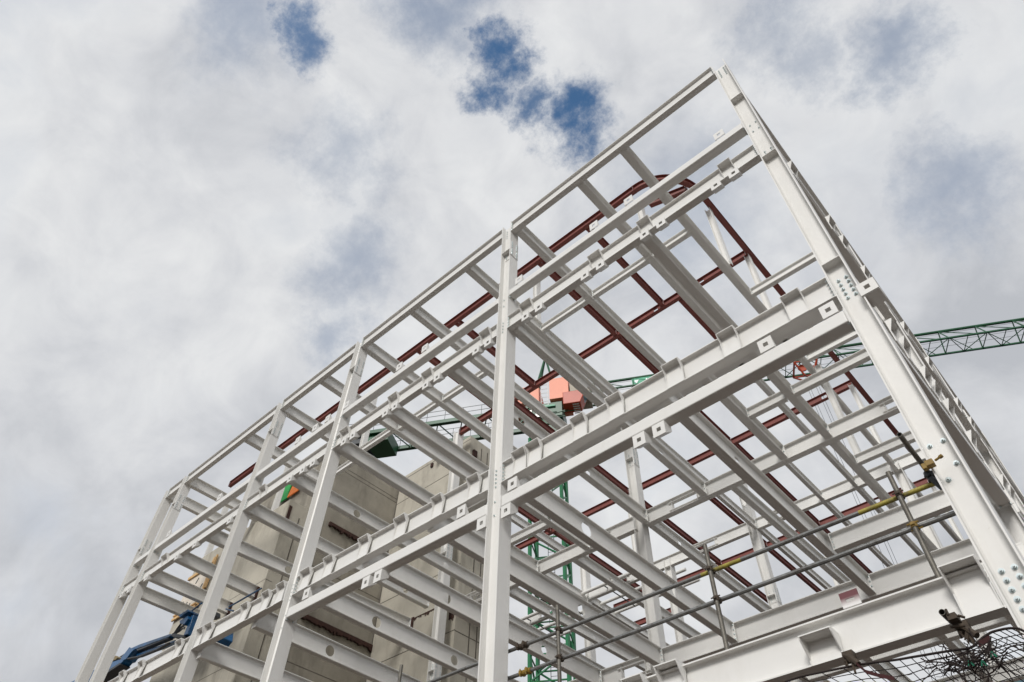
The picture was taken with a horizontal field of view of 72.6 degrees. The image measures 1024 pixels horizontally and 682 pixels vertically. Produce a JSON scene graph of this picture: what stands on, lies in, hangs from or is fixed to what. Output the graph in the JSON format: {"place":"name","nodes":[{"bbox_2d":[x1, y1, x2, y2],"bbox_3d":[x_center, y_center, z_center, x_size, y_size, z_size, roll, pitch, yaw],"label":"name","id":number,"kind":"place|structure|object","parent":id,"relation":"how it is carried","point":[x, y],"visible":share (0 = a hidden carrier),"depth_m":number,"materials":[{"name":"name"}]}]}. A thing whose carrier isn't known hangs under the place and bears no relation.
{"place":"outdoors","nodes":[
{"label":"outdoors","id":0,"kind":"place"},
{"bbox_2d":[359,397,377,446],"bbox_3d":[-5.279,2.834,25.816,0.160,2.940,0.200,-34,-58,27],"label":"steel post","id":1,"kind":"object","parent":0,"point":[364,438],"visible":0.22,"depth_m":25.07,"materials":[{"name":"metal"}]},
{"bbox_2d":[228,186,635,487],"bbox_3d":[-4.451,0.911,26.252,22.150,0.294,0.158,-34,-58,27],"label":"red joist","id":2,"kind":"object","parent":1,"relation":"on","point":[583,226],"visible":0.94,"depth_m":24.62,"materials":[{"name":"metal"}]},
{"bbox_2d":[0,0,1023,681],"label":"sky","id":3,"kind":"structure","parent":0,"point":[205,205],"materials":[{"name":"white"}]},
{"bbox_2d":[508,510,955,680],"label":"guard rail","id":4,"kind":"object","parent":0,"point":[945,516],"visible":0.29,"depth_m":8.11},
{"label":"ground","id":5,"kind":"structure","parent":0,"visible":0},
{"bbox_2d":[74,487,171,681],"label":"steel stanchion","id":6,"kind":"object","parent":5,"relation":"on","point":[98,645],"visible":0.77,"depth_m":23.10,"materials":[{"name":"white paint"}]},
{"bbox_2d":[89,476,190,681],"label":"steel stanchion","id":7,"kind":"object","parent":5,"relation":"on","point":[100,672],"visible":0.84,"depth_m":22.29,"materials":[{"name":"white paint"}]},
{"bbox_2d":[118,575,138,598],"bbox_3d":[-12.686,8.202,23.093,1.040,0.602,0.189,-34,-58,27],"label":"spandrel","id":8,"kind":"object","parent":7,"relation":"attached to","point":[126,590],"visible":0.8,"depth_m":23.17,"materials":[{"name":"white metal"}]},
{"bbox_2d":[128,586,199,615],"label":"joist","id":9,"kind":"object","parent":8,"relation":"attached to","point":[153,597],"visible":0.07,"depth_m":23.81,"materials":[{"name":"white metal"}]},
{"bbox_2d":[153,477,250,553],"bbox_3d":[-9.918,5.578,22.397,5.678,0.471,0.245,-34,-58,27],"label":"hollow rail","id":10,"kind":"object","parent":7,"relation":"attached to","point":[221,502],"visible":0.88,"depth_m":22.20,"materials":[{"name":"white metal"}]},
{"bbox_2d":[72,588,261,681],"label":"boom lift","id":11,"kind":"object","parent":5,"relation":"on","point":[128,658],"visible":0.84,"depth_m":23.50,"materials":[{"name":"blue paint"}]},
{"bbox_2d":[150,499,308,681],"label":"concrete wall","id":12,"kind":"structure","parent":5,"relation":"on","point":[248,640],"depth_m":24.39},
{"bbox_2d":[174,398,289,681],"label":"steel stanchion","id":13,"kind":"object","parent":5,"relation":"on","point":[190,661],"visible":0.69,"depth_m":18.97,"materials":[{"name":"white paint"}]},
{"bbox_2d":[108,636,190,681],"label":"spandrel","id":14,"kind":"object","parent":13,"relation":"attached to","point":[142,670],"visible":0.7,"depth_m":18.00,"materials":[{"name":"white metal"}]},
{"bbox_2d":[138,503,240,584],"bbox_3d":[-9.988,6.358,21.422,5.680,0.602,0.229,-34,-58,27],"label":"spandrel","id":15,"kind":"object","parent":13,"relation":"attached to","point":[181,551],"visible":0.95,"depth_m":21.41,"materials":[{"name":"white metal"}]},
{"bbox_2d":[149,571,232,614],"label":"joist","id":16,"kind":"object","parent":15,"relation":"attached to","point":[177,585],"visible":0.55,"depth_m":23.17,"materials":[{"name":"white metal"}]},
{"bbox_2d":[175,552,257,599],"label":"joist","id":17,"kind":"object","parent":15,"relation":"attached to","point":[207,569],"visible":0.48,"depth_m":22.45,"materials":[{"name":"white metal"}]},
{"bbox_2d":[206,531,410,625],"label":"joist","id":18,"kind":"object","parent":15,"relation":"attached to","point":[261,557],"visible":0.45,"depth_m":22.00,"materials":[{"name":"white metal"}]},
{"bbox_2d":[184,405,277,484],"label":"eaves girder","id":19,"kind":"object","parent":13,"relation":"attached to","point":[235,443],"visible":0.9,"depth_m":24.44,"materials":[{"name":"white metal"}]},
{"bbox_2d":[284,405,331,441],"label":"joist","id":20,"kind":"object","parent":13,"relation":"attached to","point":[301,418],"visible":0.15,"depth_m":23.48,"materials":[{"name":"white metal"}]},
{"bbox_2d":[247,504,428,608],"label":"joist","id":21,"kind":"object","parent":13,"relation":"attached to","point":[264,515],"visible":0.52,"depth_m":20.97,"materials":[{"name":"white metal"}]},
{"bbox_2d":[260,336,367,681],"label":"steel stanchion","id":22,"kind":"object","parent":5,"relation":"on","point":[277,656],"visible":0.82,"depth_m":16.42,"materials":[{"name":"white paint"}]},
{"bbox_2d":[191,580,288,652],"bbox_3d":[-6.327,6.421,16.161,3.810,0.514,0.259,-34,-58,27],"label":"spandrel","id":23,"kind":"object","parent":22,"relation":"attached to","point":[268,601],"visible":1,"depth_m":16.09,"materials":[{"name":"white metal"}]},
{"bbox_2d":[196,642,312,681],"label":"joist","id":24,"kind":"object","parent":23,"relation":"attached to","point":[217,654],"visible":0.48,"depth_m":17.39,"materials":[{"name":"white metal"}]},
{"bbox_2d":[251,612,421,681],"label":"joist","id":25,"kind":"object","parent":23,"relation":"attached to","point":[309,641],"visible":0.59,"depth_m":16.99,"materials":[{"name":"white metal"}]},
{"bbox_2d":[243,442,327,512],"bbox_3d":[-6.254,3.834,19.135,3.810,0.602,0.229,-34,-58,27],"label":"spandrel","id":26,"kind":"object","parent":22,"relation":"attached to","point":[307,464],"visible":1,"depth_m":19.20,"materials":[{"name":"white metal"}]},
{"bbox_2d":[289,474,482,593],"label":"joist","id":27,"kind":"object","parent":26,"relation":"attached to","point":[337,502],"visible":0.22,"depth_m":20.56,"materials":[{"name":"white metal"}]},
{"bbox_2d":[255,414,335,481],"bbox_3d":[-6.184,3.054,20.110,3.808,0.471,0.245,-34,-58,27],"label":"hollow rail","id":28,"kind":"object","parent":22,"relation":"attached to","point":[317,433],"visible":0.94,"depth_m":19.91,"materials":[{"name":"white metal"}]},
{"bbox_2d":[280,344,355,411],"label":"eaves girder","id":29,"kind":"object","parent":22,"relation":"attached to","point":[325,373],"visible":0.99,"depth_m":22.19,"materials":[{"name":"white metal"}]},
{"bbox_2d":[320,376,471,480],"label":"joist","id":30,"kind":"object","parent":29,"relation":"attached to","point":[333,385],"visible":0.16,"depth_m":23.88,"materials":[{"name":"white metal"}]},
{"bbox_2d":[285,504,486,623],"bbox_3d":[-2.505,4.365,13.316,5.844,0.808,0.270,-34,-58,27],"label":"hollow rail","id":31,"kind":"object","parent":22,"relation":"attached to","point":[377,572],"visible":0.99,"depth_m":13.03,"materials":[{"name":"white metal"}]},
{"bbox_2d":[361,229,502,349],"bbox_3d":[-2.361,-1.368,19.894,5.830,0.444,0.158,-34,-58,27],"label":"eaves girder","id":32,"kind":"object","parent":22,"relation":"attached to","point":[472,259],"visible":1,"depth_m":19.76,"materials":[{"name":"white metal"}]},
{"bbox_2d":[411,307,567,429],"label":"joist","id":33,"kind":"object","parent":32,"relation":"attached to","point":[430,322],"visible":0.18,"depth_m":21.72,"materials":[{"name":"white metal"}]},
{"bbox_2d":[466,265,617,395],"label":"joist","id":34,"kind":"object","parent":32,"relation":"attached to","point":[483,279],"visible":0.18,"depth_m":21.00,"materials":[{"name":"white metal"}]},
{"bbox_2d":[337,442,537,570],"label":"joist","id":35,"kind":"object","parent":22,"relation":"attached to","point":[378,468],"visible":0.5,"depth_m":19.12,"materials":[{"name":"white metal"}]},
{"bbox_2d":[365,343,517,450],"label":"joist","id":36,"kind":"object","parent":22,"relation":"attached to","point":[380,355],"visible":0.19,"depth_m":22.66,"materials":[{"name":"white metal"}]},
{"bbox_2d":[250,456,397,681],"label":"concrete wall","id":37,"kind":"structure","parent":5,"relation":"on","point":[365,490],"depth_m":26.70,"materials":[{"name":"concrete"}]},
{"bbox_2d":[365,436,489,681],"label":"concrete wall","id":38,"kind":"structure","parent":5,"relation":"on","point":[462,635],"depth_m":24.83,"materials":[{"name":"concrete"}]},
{"bbox_2d":[426,430,463,681],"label":"steel stanchion","id":39,"kind":"object","parent":5,"relation":"on","point":[438,634],"visible":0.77,"depth_m":23.12,"materials":[{"name":"white paint"}]},
{"bbox_2d":[459,251,746,435],"bbox_3d":[2.763,0.451,25.665,13.200,0.294,0.158,-34,-58,27],"label":"red joist","id":40,"kind":"object","parent":39,"relation":"attached to","point":[714,273],"visible":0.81,"depth_m":24.81,"materials":[{"name":"metal"}]},
{"bbox_2d":[477,221,517,681],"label":"steel stanchion","id":41,"kind":"object","parent":5,"relation":"on","point":[493,649],"visible":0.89,"depth_m":12.04,"materials":[{"name":"white paint"}]},
{"bbox_2d":[292,470,488,598],"bbox_3d":[-2.539,3.913,13.777,5.830,0.552,0.259,-34,-58,27],"label":"spandrel","id":42,"kind":"object","parent":41,"relation":"attached to","point":[440,507],"visible":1,"depth_m":13.59,"materials":[{"name":"white metal"}]},
{"bbox_2d":[306,584,519,681],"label":"joist","id":43,"kind":"object","parent":42,"relation":"attached to","point":[362,615],"visible":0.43,"depth_m":16.25,"materials":[{"name":"white metal"}]},
{"bbox_2d":[362,552,601,681],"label":"joist","id":44,"kind":"object","parent":42,"relation":"attached to","point":[415,581],"visible":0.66,"depth_m":15.45,"materials":[{"name":"white metal"}]},
{"bbox_2d":[427,517,663,665],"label":"joist","id":45,"kind":"object","parent":42,"relation":"attached to","point":[471,544],"visible":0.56,"depth_m":15.02,"materials":[{"name":"white metal"}]},
{"bbox_2d":[332,324,496,451],"bbox_3d":[-2.464,1.273,16.813,5.830,0.602,0.229,-34,-58,27],"label":"spandrel","id":46,"kind":"object","parent":41,"relation":"attached to","point":[481,343],"visible":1,"depth_m":16.74,"materials":[{"name":"white metal"}]},
{"bbox_2d":[388,407,589,550],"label":"joist","id":47,"kind":"object","parent":46,"relation":"attached to","point":[403,417],"visible":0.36,"depth_m":18.27,"materials":[{"name":"white metal"}]},
{"bbox_2d":[449,366,647,523],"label":"joist","id":48,"kind":"object","parent":46,"relation":"attached to","point":[472,383],"visible":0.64,"depth_m":17.90,"materials":[{"name":"white metal"}]},
{"bbox_2d":[342,297,498,419],"bbox_3d":[-2.393,0.493,17.788,5.828,0.471,0.245,-34,-58,27],"label":"hollow rail","id":49,"kind":"object","parent":41,"relation":"attached to","point":[454,336],"visible":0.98,"depth_m":17.59,"materials":[{"name":"white metal"}]},
{"bbox_2d":[512,323,707,496],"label":"joist","id":50,"kind":"object","parent":41,"relation":"attached to","point":[546,352],"visible":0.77,"depth_m":16.63,"materials":[{"name":"white metal"}]},
{"bbox_2d":[511,66,716,234],"bbox_3d":[2.287,-4.509,17.047,6.130,0.444,0.158,-34,-58,27],"label":"eaves girder","id":51,"kind":"object","parent":41,"relation":"attached to","point":[667,108],"visible":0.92,"depth_m":16.86,"materials":[{"name":"white metal"}]},
{"bbox_2d":[516,226,665,370],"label":"joist","id":52,"kind":"object","parent":51,"relation":"attached to","point":[537,245],"visible":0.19,"depth_m":19.99,"materials":[{"name":"white metal"}]},
{"bbox_2d":[577,179,722,333],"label":"joist","id":53,"kind":"object","parent":51,"relation":"attached to","point":[588,189],"visible":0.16,"depth_m":18.86,"materials":[{"name":"white metal"}]},
{"bbox_2d":[620,147,767,313],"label":"joist","id":54,"kind":"object","parent":51,"relation":"attached to","point":[638,166],"visible":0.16,"depth_m":18.42,"materials":[{"name":"white metal"}]},
{"bbox_2d":[704,207,732,264],"bbox_3d":[6.032,-3.073,20.395,0.160,2.940,0.200,-34,-58,27],"label":"steel post","id":55,"kind":"object","parent":54,"relation":"on","point":[723,250],"visible":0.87,"depth_m":20.36,"materials":[{"name":"metal"}]},
{"bbox_2d":[703,198,908,451],"bbox_3d":[14.030,2.446,27.107,0.158,0.294,24.600,-34,-58,27],"label":"red joist","id":56,"kind":"object","parent":55,"relation":"on","point":[728,227],"visible":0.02,"depth_m":22.94,"materials":[{"name":"metal"}]},
{"bbox_2d":[750,252,816,297],"bbox_3d":[7.715,-1.994,19.057,2.580,0.274,0.150,-34,-58,27],"label":"trimmer","id":57,"kind":"object","parent":54,"relation":"attached to","point":[784,273],"visible":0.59,"depth_m":19.18,"materials":[{"name":"white metal"}]},
{"bbox_2d":[511,475,737,643],"bbox_3d":[2.498,4.530,14.121,0.173,0.464,7.540,-34,-58,27],"label":"joist","id":58,"kind":"object","parent":41,"relation":"attached to","point":[550,504],"visible":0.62,"depth_m":13.91,"materials":[{"name":"white metal"}]},
{"bbox_2d":[508,122,747,301],"bbox_3d":[2.254,-2.648,14.941,6.128,0.471,0.245,-34,-58,27],"label":"hollow rail","id":59,"kind":"object","parent":41,"relation":"attached to","point":[726,141],"visible":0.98,"depth_m":14.64,"materials":[{"name":"white metal"}]},
{"bbox_2d":[507,144,761,331],"bbox_3d":[2.183,-1.868,13.966,6.130,0.602,0.229,-34,-58,27],"label":"spandrel","id":60,"kind":"object","parent":41,"relation":"attached to","point":[725,173],"visible":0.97,"depth_m":13.84,"materials":[{"name":"white metal"}]},
{"bbox_2d":[643,234,832,439],"bbox_3d":[5.281,0.094,15.687,0.218,0.414,7.790,-34,-58,27],"label":"joist","id":61,"kind":"object","parent":60,"relation":"attached to","point":[681,274],"visible":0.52,"depth_m":14.98,"materials":[{"name":"white metal"}]},
{"bbox_2d":[790,348,870,396],"bbox_3d":[7.636,0.577,16.026,2.520,0.284,0.158,-34,-58,27],"label":"trimmer","id":62,"kind":"object","parent":61,"relation":"attached to","point":[834,370],"visible":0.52,"depth_m":16.16,"materials":[{"name":"white metal"}]},
{"bbox_2d":[501,276,840,486],"bbox_3d":[2.107,0.805,10.893,6.130,0.458,0.259,-34,-58,27],"label":"spandrel","id":63,"kind":"object","parent":41,"relation":"attached to","point":[795,308],"visible":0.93,"depth_m":10.65,"materials":[{"name":"white metal"}]},
{"bbox_2d":[660,393,876,596],"bbox_3d":[4.873,2.925,12.665,0.173,0.464,7.541,-34,-58,27],"label":"joist","id":64,"kind":"object","parent":63,"relation":"attached to","point":[708,434],"visible":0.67,"depth_m":12.39,"materials":[{"name":"white metal"}]},
{"bbox_2d":[828,489,952,553],"bbox_3d":[7.302,3.238,12.921,2.860,0.374,0.178,-34,-58,27],"label":"trimmer","id":65,"kind":"object","parent":64,"relation":"attached to","point":[895,519],"visible":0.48,"depth_m":13.06,"materials":[{"name":"white metal"}]},
{"bbox_2d":[500,300,854,518],"bbox_3d":[2.136,1.259,10.437,6.128,0.722,0.270,-34,-58,27],"label":"hollow rail","id":66,"kind":"object","parent":41,"relation":"attached to","point":[656,425],"visible":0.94,"depth_m":10.09,"materials":[{"name":"white metal"}]},
{"bbox_2d":[620,554,1010,681],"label":"spandrel","id":67,"kind":"object","parent":41,"relation":"attached to","point":[966,587],"visible":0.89,"depth_m":6.75,"materials":[{"name":"white metal"}]},
{"bbox_2d":[841,649,860,673],"bbox_3d":[3.173,2.996,6.479,0.163,0.240,0.152,-34,-58,27],"label":"net clamp","id":68,"kind":"object","parent":67,"relation":"attached to","point":[849,656],"visible":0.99,"depth_m":6.50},
{"bbox_2d":[783,627,1023,681],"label":"safety net","id":69,"kind":"object","parent":68,"relation":"hanging from","point":[983,640],"visible":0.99,"depth_m":5.84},
{"bbox_2d":[580,555,595,661],"bbox_3d":[3.175,16.057,25.316,0.341,20.500,0.340,-34,-58,27],"label":"steel stanchion","id":70,"kind":"object","parent":5,"relation":"on","point":[586,585],"depth_m":30.86,"materials":[{"name":"white paint"}]},
{"bbox_2d":[587,522,751,601],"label":"girder","id":71,"kind":"object","parent":70,"relation":"attached to","point":[725,537],"visible":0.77,"depth_m":28.31,"materials":[{"name":"white metal"}]},
{"bbox_2d":[621,428,665,647],"bbox_3d":[3.663,8.329,16.740,0.341,17.700,0.300,-34,-58,27],"label":"steel stanchion","id":72,"kind":"object","parent":5,"relation":"on","point":[656,635],"visible":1,"depth_m":19.71,"materials":[{"name":"white paint"}]},
{"bbox_2d":[465,517,637,603],"bbox_3d":[0.996,7.101,21.908,7.150,0.454,0.188,-34,-58,27],"label":"girder","id":73,"kind":"object","parent":72,"relation":"attached to","point":[575,552],"visible":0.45,"depth_m":21.40,"materials":[{"name":"white metal"}]},
{"bbox_2d":[510,587,644,670],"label":"joist","id":74,"kind":"object","parent":73,"relation":"attached to","point":[544,609],"visible":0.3,"depth_m":24.18,"materials":[{"name":"white metal"}]},
{"bbox_2d":[574,556,700,637],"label":"joist","id":75,"kind":"object","parent":73,"relation":"attached to","point":[600,572],"visible":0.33,"depth_m":22.56,"materials":[{"name":"white metal"}]},
{"bbox_2d":[569,657,655,681],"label":"girder","id":76,"kind":"object","parent":72,"relation":"attached to","point":[614,673],"visible":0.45,"depth_m":17.50,"materials":[{"name":"white metal"}]},
{"bbox_2d":[468,304,842,511],"bbox_3d":[4.197,2.353,22.969,15.660,0.464,0.268,-34,-58,27],"label":"girder","id":77,"kind":"object","parent":72,"relation":"attached to","point":[719,373],"visible":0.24,"depth_m":22.04,"materials":[{"name":"white metal"}]},
{"bbox_2d":[739,362,857,487],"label":"joist","id":78,"kind":"object","parent":77,"relation":"attached to","point":[762,384],"visible":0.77,"depth_m":23.18,"materials":[{"name":"white metal"}]},
{"bbox_2d":[783,338,897,470],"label":"joist","id":79,"kind":"object","parent":77,"relation":"attached to","point":[846,410],"visible":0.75,"depth_m":22.69,"materials":[{"name":"white metal"}]},
{"bbox_2d":[847,382,881,443],"bbox_3d":[12.739,2.612,25.159,0.160,2.940,0.200,-34,-58,27],"label":"steel post","id":80,"kind":"object","parent":79,"relation":"on","point":[874,433],"visible":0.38,"depth_m":25.47,"materials":[{"name":"metal"}]},
{"bbox_2d":[515,380,854,549],"bbox_3d":[6.523,5.911,30.308,17.300,0.294,0.158,-34,-58,27],"label":"red joist","id":81,"kind":"object","parent":80,"relation":"on","point":[767,424],"visible":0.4,"depth_m":29.34,"materials":[{"name":"metal"}]},
{"bbox_2d":[645,395,899,527],"bbox_3d":[6.902,3.119,18.299,8.160,0.454,0.208,-34,-58,27],"label":"girder","id":82,"kind":"object","parent":72,"relation":"attached to","point":[878,411],"visible":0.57,"depth_m":18.08,"materials":[{"name":"white metal"}]},
{"bbox_2d":[650,522,771,611],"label":"joist","id":83,"kind":"object","parent":82,"relation":"attached to","point":[673,538],"visible":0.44,"depth_m":21.43,"materials":[{"name":"white metal"}]},
{"bbox_2d":[701,374,787,459],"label":"joist","id":84,"kind":"object","parent":82,"relation":"attached to","point":[734,405],"visible":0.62,"depth_m":17.29,"materials":[{"name":"white metal"}]},
{"bbox_2d":[732,485,849,583],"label":"joist","id":85,"kind":"object","parent":82,"relation":"attached to","point":[762,509],"visible":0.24,"depth_m":20.23,"materials":[{"name":"white metal"}]},
{"bbox_2d":[830,440,937,551],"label":"joist","id":86,"kind":"object","parent":82,"relation":"attached to","point":[845,454],"visible":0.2,"depth_m":18.56,"materials":[{"name":"white metal"}]},
{"bbox_2d":[854,430,915,465],"bbox_3d":[9.930,2.501,17.637,2.510,0.284,0.158,-34,-58,27],"label":"trimmer","id":87,"kind":"object","parent":86,"relation":"attached to","point":[879,450],"visible":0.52,"depth_m":17.88,"materials":[{"name":"white metal"}]},
{"bbox_2d":[662,538,981,663],"bbox_3d":[6.673,5.717,15.037,8.140,0.494,0.248,-34,-58,27],"label":"girder","id":88,"kind":"object","parent":72,"relation":"attached to","point":[914,571],"visible":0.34,"depth_m":15.10,"materials":[{"name":"white metal"}]},
{"bbox_2d":[350,317,1023,681],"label":"tower crane","id":89,"kind":"object","parent":5,"relation":"on","point":[567,398],"visible":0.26,"depth_m":52.25,"materials":[{"name":"green paint"}]},
{"bbox_2d":[737,462,781,607],"bbox_3d":[9.248,11.952,21.596,0.381,20.500,0.340,-34,-58,27],"label":"steel stanchion","id":90,"kind":"object","parent":5,"relation":"on","point":[771,590],"visible":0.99,"depth_m":25.84,"materials":[{"name":"white paint"}]},
{"bbox_2d":[711,59,1023,637],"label":"steel stanchion","id":91,"kind":"object","parent":5,"relation":"on","point":[995,546],"visible":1,"depth_m":7.98,"materials":[{"name":"white paint"}]},
{"bbox_2d":[923,470,941,489],"bbox_3d":[4.489,1.495,7.396,0.131,0.245,0.160,-34,-58,27],"label":"scaffold coupler","id":92,"kind":"object","parent":91,"relation":"attached to","point":[930,476],"visible":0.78,"depth_m":7.38,"materials":[{"name":"metal"}]},
{"bbox_2d":[427,483,934,681],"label":"guard rail","id":93,"kind":"object","parent":92,"relation":"attached to","point":[773,546],"visible":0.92,"depth_m":8.55,"materials":[{"name":"metal"}]},
{"bbox_2d":[856,277,1013,508],"bbox_3d":[6.329,0.960,10.236,0.432,0.516,5.369,-34,-58,27],"label":"hollow rail","id":94,"kind":"object","parent":91,"relation":"attached to","point":[874,295],"visible":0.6,"depth_m":10.35,"materials":[{"name":"white metal"}]},
{"bbox_2d":[830,215,1023,545],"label":"steel stanchion","id":95,"kind":"object","parent":5,"relation":"on","point":[1011,519],"visible":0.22,"depth_m":11.49,"materials":[{"name":"white paint"}]},
{"bbox_2d":[787,160,896,321],"bbox_3d":[6.491,-1.986,13.845,0.269,0.462,5.065,-34,-58,27],"label":"gable girder","id":96,"kind":"object","parent":95,"relation":"attached to","point":[842,245],"visible":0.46,"depth_m":13.87,"materials":[{"name":"white metal"}]},
{"bbox_2d":[873,307,994,477],"bbox_3d":[6.410,0.735,10.712,0.269,0.462,5.065,-34,-58,27],"label":"gable girder","id":97,"kind":"object","parent":95,"relation":"attached to","point":[904,345],"visible":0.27,"depth_m":10.74,"materials":[{"name":"white metal"}]},
{"bbox_2d":[890,460,1000,664],"bbox_3d":[13.371,10.118,17.976,0.300,17.600,0.340,-34,-58,27],"label":"steel stanchion","id":98,"kind":"object","parent":5,"relation":"on","point":[905,484],"visible":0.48,"depth_m":22.79,"materials":[{"name":"white paint"}]},
{"bbox_2d":[754,448,925,530],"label":"girder","id":99,"kind":"object","parent":98,"relation":"attached to","point":[845,487],"visible":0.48,"depth_m":25.31,"materials":[{"name":"white metal"}]},
{"bbox_2d":[908,478,961,541],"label":"joist","id":100,"kind":"object","parent":99,"relation":"attached to","point":[950,531],"visible":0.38,"depth_m":26.63,"materials":[{"name":"white metal"}]},
{"bbox_2d":[928,482,963,539],"bbox_3d":[17.925,6.995,28.790,0.160,3.000,0.200,-34,-58,27],"label":"steel post","id":101,"kind":"object","parent":100,"relation":"on","point":[954,525],"visible":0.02,"depth_m":28.20,"materials":[{"name":"metal"}]},
{"bbox_2d":[613,478,927,607],"bbox_3d":[11.820,10.198,33.895,17.000,0.294,0.158,-34,-58,27],"label":"red joist","id":102,"kind":"object","parent":101,"relation":"on","point":[917,483],"visible":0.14,"depth_m":32.41,"materials":[{"name":"metal"}]},
{"bbox_2d":[916,338,1023,513],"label":"steel stanchion","id":103,"kind":"object","parent":5,"relation":"on","point":[991,462],"visible":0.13,"depth_m":17.47,"materials":[{"name":"white paint"}]},
{"bbox_2d":[896,319,988,452],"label":"gable girder","id":104,"kind":"object","parent":103,"relation":"attached to","point":[968,423],"visible":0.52,"depth_m":16.67,"materials":[{"name":"white metal"}]},
{"bbox_2d":[989,467,1023,517],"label":"gable girder","id":105,"kind":"object","parent":103,"relation":"attached to","point":[1002,481],"visible":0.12,"depth_m":12.44,"materials":[{"name":"white metal"}]},
{"bbox_2d":[790,617,1014,681],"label":"girder","id":106,"kind":"object","parent":105,"relation":"attached to","point":[952,636],"visible":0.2,"depth_m":15.78,"materials":[{"name":"white metal"}]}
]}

